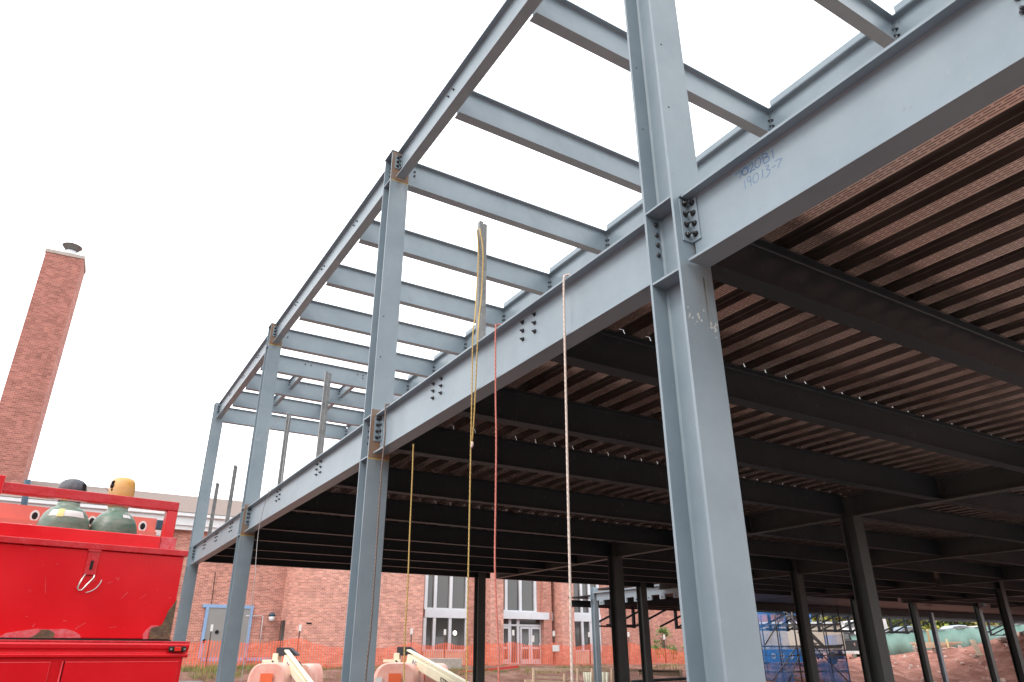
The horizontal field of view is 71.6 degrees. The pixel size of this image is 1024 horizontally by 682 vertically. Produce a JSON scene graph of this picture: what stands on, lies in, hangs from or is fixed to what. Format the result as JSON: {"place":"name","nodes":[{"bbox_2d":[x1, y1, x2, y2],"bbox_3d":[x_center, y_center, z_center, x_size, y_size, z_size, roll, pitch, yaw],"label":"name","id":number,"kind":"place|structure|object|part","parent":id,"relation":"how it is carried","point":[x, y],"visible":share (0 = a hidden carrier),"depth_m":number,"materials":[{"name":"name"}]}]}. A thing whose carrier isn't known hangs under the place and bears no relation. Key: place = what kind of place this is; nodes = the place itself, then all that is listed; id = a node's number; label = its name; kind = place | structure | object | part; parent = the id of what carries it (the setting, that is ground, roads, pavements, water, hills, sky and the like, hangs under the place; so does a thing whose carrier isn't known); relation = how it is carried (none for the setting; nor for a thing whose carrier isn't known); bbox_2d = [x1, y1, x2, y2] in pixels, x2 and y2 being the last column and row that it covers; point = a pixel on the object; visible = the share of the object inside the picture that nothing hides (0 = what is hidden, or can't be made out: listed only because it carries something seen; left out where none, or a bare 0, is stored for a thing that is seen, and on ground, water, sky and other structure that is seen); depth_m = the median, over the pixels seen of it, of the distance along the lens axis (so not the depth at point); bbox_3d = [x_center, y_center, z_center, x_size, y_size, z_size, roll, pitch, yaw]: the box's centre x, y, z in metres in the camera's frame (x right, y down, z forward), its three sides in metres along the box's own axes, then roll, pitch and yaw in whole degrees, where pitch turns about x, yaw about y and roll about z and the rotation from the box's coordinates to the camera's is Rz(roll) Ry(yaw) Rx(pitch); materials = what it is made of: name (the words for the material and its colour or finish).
{"place":"outdoors","nodes":[
{"label":"outdoors","id":0,"kind":"place"},
{"bbox_2d":[181,661,685,680],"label":"grass","id":1,"kind":"structure","parent":0,"point":[214,668],"depth_m":29.41,"materials":[{"name":"green plant"}]},
{"bbox_2d":[0,0,965,517],"label":"sky","id":2,"kind":"structure","parent":0,"point":[202,158],"materials":[{"name":"white"}]},
{"bbox_2d":[179,635,1023,681],"bbox_3d":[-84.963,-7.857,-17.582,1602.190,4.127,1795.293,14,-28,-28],"label":"ground","id":3,"kind":"structure","parent":0,"point":[957,670],"depth_m":43.19,"materials":[{"name":"red soil"}]},
{"bbox_2d":[0,242,85,483],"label":"chimney stack","id":4,"kind":"object","parent":3,"relation":"on","point":[28,387],"visible":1,"depth_m":37.72,"materials":[{"name":"brick"}]},
{"bbox_2d":[0,475,189,681],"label":"service truck","id":5,"kind":"object","parent":3,"relation":"on","point":[79,605],"visible":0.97,"depth_m":2.92,"materials":[{"name":"red paint"}]},
{"bbox_3d":[-2.125,1.517,2.285,0.915,0.878,0.007,18,-30,-36],"label":"locker door","id":6,"kind":"part","parent":5,"relation":"part of","materials":[{"name":"red paint"}]},
{"bbox_2d":[36,479,88,529],"bbox_3d":[-2.049,1.406,2.994,0.216,1.657,0.216,14,-28,-28],"label":"gas cylinder","id":7,"kind":"object","parent":5,"relation":"in","point":[67,514],"visible":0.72,"depth_m":3.21,"materials":[{"name":"green paint"}]},
{"bbox_2d":[89,477,136,533],"bbox_3d":[-1.890,1.442,3.122,0.208,1.694,0.208,14,-28,-28],"label":"gas cylinder","id":8,"kind":"object","parent":5,"relation":"in","point":[117,519],"visible":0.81,"depth_m":3.35,"materials":[{"name":"green paint"}]},
{"bbox_3d":[-1.575,1.699,2.700,0.430,0.880,0.007,18,-30,-36],"label":"locker door","id":9,"kind":"part","parent":5,"relation":"part of","materials":[{"name":"red paint"}]},
{"bbox_2d":[247,647,322,681],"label":"boom lift","id":10,"kind":"object","parent":3,"relation":"on","point":[290,668],"visible":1,"depth_m":23.24,"materials":[{"name":"grey"}]},
{"bbox_2d":[0,480,795,666],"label":"brick building","id":11,"kind":"structure","parent":3,"relation":"on","point":[286,601],"depth_m":36.89,"materials":[{"name":"brown brick"}]},
{"bbox_2d":[198,604,270,666],"bbox_3d":[-13.330,14.298,34.337,3.524,2.834,0.076,14,-28,-28],"label":"door","id":12,"kind":"structure","parent":11,"relation":"in","point":[214,613],"depth_m":34.12,"materials":[{"name":"grey metal"}]},
{"bbox_2d":[278,620,284,646],"bbox_3d":[-11.420,14.906,34.949,0.112,2.109,0.400,14,-28,-28],"label":"slit window","id":13,"kind":"structure","parent":11,"relation":"in","point":[282,624],"depth_m":35.07,"materials":[{"name":"grey glass"}]},
{"bbox_2d":[421,617,466,650],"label":"window","id":14,"kind":"structure","parent":11,"relation":"in","point":[432,628],"depth_m":40.16,"materials":[{"name":"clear glass"}]},
{"bbox_2d":[423,575,466,609],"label":"window","id":15,"kind":"structure","parent":11,"relation":"in","point":[440,592],"depth_m":41.02,"materials":[{"name":"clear glass"}]},
{"bbox_2d":[503,626,509,663],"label":"door","id":16,"kind":"structure","parent":11,"relation":"in","point":[506,629],"depth_m":41.86,"materials":[{"name":"grey metal"}]},
{"bbox_2d":[504,579,536,611],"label":"window","id":17,"kind":"structure","parent":11,"relation":"in","point":[519,595],"depth_m":43.49,"materials":[{"name":"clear glass"}]},
{"bbox_2d":[503,619,541,663],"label":"door frame","id":18,"kind":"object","parent":11,"relation":"in","point":[515,624],"depth_m":42.50,"materials":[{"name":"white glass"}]},
{"bbox_2d":[520,627,530,663],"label":"door","id":19,"kind":"structure","parent":11,"relation":"in","point":[524,631],"depth_m":42.46,"materials":[{"name":"grey metal"}]},
{"bbox_2d":[530,627,540,663],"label":"door","id":20,"kind":"structure","parent":11,"relation":"in","point":[536,631],"depth_m":42.86,"materials":[{"name":"grey metal"}]},
{"bbox_2d":[573,583,599,614],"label":"window","id":21,"kind":"structure","parent":11,"relation":"in","point":[578,589],"depth_m":45.78,"materials":[{"name":"white glass"}]},
{"bbox_2d":[575,621,601,650],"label":"window","id":22,"kind":"structure","parent":11,"relation":"in","point":[582,628],"depth_m":44.83,"materials":[{"name":"white glass"}]},
{"bbox_2d":[374,647,468,681],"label":"boom lift","id":23,"kind":"object","parent":3,"relation":"on","point":[419,667],"visible":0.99,"depth_m":22.59,"materials":[{"name":"grey metal"}]},
{"bbox_2d":[182,624,684,667],"bbox_3d":[-4.826,15.171,34.429,37.302,2.368,1.890,14,-28,-28],"label":"safety fence","id":24,"kind":"object","parent":3,"relation":"on","point":[554,647],"visible":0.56,"depth_m":35.78,"materials":[{"name":"orange plastic"}]},
{"bbox_2d":[427,658,461,668],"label":"concrete block","id":25,"kind":"structure","parent":3,"relation":"on","point":[449,663],"depth_m":33.20,"materials":[{"name":"beige concrete"}]},
{"bbox_2d":[462,665,518,671],"bbox_3d":[-1.248,15.426,33.242,3.916,0.376,0.050,17,-29,-34],"label":"barrier tape","id":26,"kind":"object","parent":3,"relation":"on","point":[501,668],"visible":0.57,"depth_m":33.80,"materials":[{"name":"red"}]},
{"bbox_2d":[524,668,681,681],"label":"timber barricade","id":27,"kind":"object","parent":3,"relation":"on","point":[589,676],"visible":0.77,"depth_m":32.27,"materials":[{"name":"wood"}]},
{"bbox_2d":[631,677,686,681],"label":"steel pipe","id":28,"kind":"object","parent":3,"relation":"on","point":[670,679],"visible":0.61,"depth_m":29.96,"materials":[{"name":"grey metal"}]},
{"bbox_2d":[651,626,677,662],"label":"tree","id":29,"kind":"object","parent":3,"relation":"on","point":[664,632],"visible":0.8,"depth_m":45.72,"materials":[{"name":"green plant"}]},
{"bbox_2d":[763,649,802,661],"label":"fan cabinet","id":30,"kind":"object","parent":3,"relation":"on","point":[776,658],"visible":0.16,"depth_m":42.50,"materials":[{"name":"blue metal"}]},
{"bbox_2d":[568,583,1023,681],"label":"steel canopy frame","id":31,"kind":"object","parent":3,"relation":"on","point":[664,600],"visible":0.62,"depth_m":38.63,"materials":[{"name":"black metal"}]},
{"bbox_2d":[759,622,845,664],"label":"site trailer","id":32,"kind":"object","parent":3,"relation":"on","point":[787,637],"visible":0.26,"depth_m":44.40,"materials":[{"name":"beige metal"}]},
{"bbox_2d":[757,605,850,681],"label":"scaffold stair tower","id":33,"kind":"structure","parent":3,"relation":"on","point":[826,671],"depth_m":38.43,"materials":[{"name":"blue"}]},
{"bbox_2d":[811,616,841,621],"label":"tree","id":34,"kind":"object","parent":3,"relation":"on","point":[814,618],"visible":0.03,"depth_m":76.62,"materials":[{"name":"green plant"}]},
{"bbox_2d":[816,632,859,659],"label":"pickup truck","id":35,"kind":"object","parent":3,"relation":"on","point":[851,645],"visible":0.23,"depth_m":50.06,"materials":[{"name":"black paint"}]},
{"bbox_2d":[842,620,855,634],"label":"parked car","id":36,"kind":"object","parent":3,"relation":"on","point":[847,627],"visible":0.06,"depth_m":69.14,"materials":[{"name":"white paint"}]},
{"bbox_2d":[822,617,888,627],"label":"tree","id":37,"kind":"object","parent":3,"relation":"on","point":[838,619],"visible":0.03,"depth_m":74.89,"materials":[{"name":"green plant"}]},
{"bbox_2d":[883,619,888,631],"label":"light mast","id":38,"kind":"object","parent":3,"relation":"on","point":[885,624],"depth_m":63.61,"materials":[{"name":"white"}]},
{"bbox_2d":[786,632,1023,681],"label":"rubble","id":39,"kind":"object","parent":3,"relation":"on","point":[959,646],"visible":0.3,"depth_m":46.20,"materials":[{"name":"soil"}]},
{"bbox_2d":[887,619,927,630],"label":"tree","id":40,"kind":"object","parent":3,"relation":"on","point":[896,620],"depth_m":83.01,"materials":[{"name":"green plant"}]},
{"bbox_2d":[893,626,922,630],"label":"parked car","id":41,"kind":"object","parent":3,"relation":"on","point":[909,628],"visible":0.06,"depth_m":65.21,"materials":[{"name":"white paint"}]},
{"bbox_2d":[886,619,948,629],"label":"tree","id":42,"kind":"object","parent":3,"relation":"on","point":[928,627],"visible":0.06,"depth_m":78.22,"materials":[{"name":"green plant"}]},
{"bbox_2d":[910,642,961,651],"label":"lumber pile","id":43,"kind":"object","parent":3,"relation":"on","point":[931,645],"visible":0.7,"depth_m":50.23,"materials":[{"name":"wood"}]},
{"bbox_2d":[906,620,965,625],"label":"tree","id":44,"kind":"object","parent":3,"relation":"on","point":[950,622],"visible":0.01,"depth_m":87.59,"materials":[{"name":"green plant"}]},
{"bbox_2d":[850,624,1023,658],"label":"green screen fence","id":45,"kind":"object","parent":3,"relation":"on","point":[897,643],"visible":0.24,"depth_m":61.93,"materials":[{"name":"green fabric"}]},
{"bbox_2d":[940,625,967,629],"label":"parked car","id":46,"kind":"object","parent":3,"relation":"on","point":[953,626],"visible":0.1,"depth_m":67.34,"materials":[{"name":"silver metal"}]},
{"bbox_2d":[921,620,999,626],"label":"tree","id":47,"kind":"object","parent":3,"relation":"on","point":[955,623],"visible":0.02,"depth_m":80.65,"materials":[{"name":"green plant"}]},
{"bbox_2d":[970,640,982,655],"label":"timber board","id":48,"kind":"object","parent":3,"relation":"on","point":[976,648],"visible":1,"depth_m":46.24,"materials":[{"name":"beige wood"}]},
{"bbox_2d":[961,622,1002,625],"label":"tree","id":49,"kind":"object","parent":3,"relation":"on","point":[975,623],"depth_m":76.99,"materials":[{"name":"green plant"}]},
{"bbox_2d":[997,637,1006,641],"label":"stone","id":50,"kind":"object","parent":3,"relation":"on","point":[1002,639],"visible":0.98,"depth_m":47.81,"materials":[{"name":"stone"}]},
{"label":"stone pad","id":51,"kind":"structure","parent":3,"relation":"on","visible":0},
{"bbox_2d":[173,0,1023,681],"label":"steel frame building","id":52,"kind":"structure","parent":51,"relation":"on","point":[837,238],"depth_m":7.90,"materials":[{"name":"grey metal"}]},
{"bbox_2d":[207,482,218,535],"bbox_3d":[-7.482,4.268,17.760,0.140,1.442,0.140,14,-28,-28],"label":"guard post","id":53,"kind":"object","parent":52,"relation":"on","point":[213,509],"visible":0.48,"depth_m":17.76,"materials":[{"name":"grey metal"}]},
{"bbox_2d":[225,465,237,522],"bbox_3d":[-6.387,3.537,16.123,0.140,1.442,0.140,14,-28,-28],"label":"guard post","id":54,"kind":"object","parent":52,"relation":"on","point":[228,512],"visible":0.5,"depth_m":16.13,"materials":[{"name":"grey metal"}]},
{"bbox_2d":[241,486,272,681],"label":"rope","id":55,"kind":"object","parent":52,"relation":"hanging from","point":[254,581],"visible":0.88,"depth_m":11.68,"materials":[{"name":"fabric"}]},
{"bbox_2d":[256,412,289,480],"bbox_3d":[-4.528,2.173,13.204,0.024,1.469,1.680,18,-30,-35],"label":"rope","id":56,"kind":"object","parent":52,"relation":"hanging from","point":[285,442],"visible":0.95,"depth_m":12.81,"materials":[{"name":"grey fabric"}]},
{"bbox_2d":[277,413,290,484],"bbox_3d":[-4.068,1.985,12.657,0.140,1.448,0.140,14,-28,-28],"label":"guard post","id":57,"kind":"object","parent":52,"relation":"on","point":[283,455],"visible":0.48,"depth_m":12.67,"materials":[{"name":"grey metal"}]},
{"bbox_2d":[315,371,331,457],"bbox_3d":[-2.906,1.183,10.931,0.140,1.504,0.140,14,-28,-28],"label":"guard post","id":58,"kind":"object","parent":52,"relation":"on","point":[323,414],"visible":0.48,"depth_m":10.93,"materials":[{"name":"grey metal"}]},
{"bbox_2d":[364,404,389,681],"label":"rope","id":59,"kind":"object","parent":52,"relation":"hanging from","point":[376,547],"visible":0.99,"depth_m":7.40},
{"bbox_2d":[403,444,413,681],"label":"rope","id":60,"kind":"object","parent":52,"relation":"hanging from","point":[408,567],"visible":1,"depth_m":6.86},
{"bbox_2d":[476,221,486,341],"bbox_3d":[-0.303,-0.546,7.034,0.140,1.482,0.140,14,-28,-28],"label":"guard post","id":61,"kind":"object","parent":52,"relation":"on","point":[482,319],"visible":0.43,"depth_m":7.02,"materials":[{"name":"grey metal"}]},
{"bbox_2d":[466,229,478,681],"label":"rope","id":62,"kind":"object","parent":61,"relation":"hanging from","point":[470,469],"visible":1,"depth_m":5.94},
{"bbox_2d":[470,228,483,448],"bbox_3d":[-0.320,-0.131,6.618,0.063,2.381,0.344,-2,-24,5],"label":"rope","id":63,"kind":"object","parent":61,"relation":"hanging from","point":[472,444],"visible":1,"depth_m":6.36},
{"bbox_2d":[494,324,500,681],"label":"rope","id":64,"kind":"object","parent":52,"relation":"hanging from","point":[496,325],"visible":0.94,"depth_m":5.45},
{"bbox_2d":[563,274,572,681],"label":"rope","id":65,"kind":"object","parent":52,"relation":"hanging from","point":[568,524],"visible":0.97,"depth_m":4.73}
]}

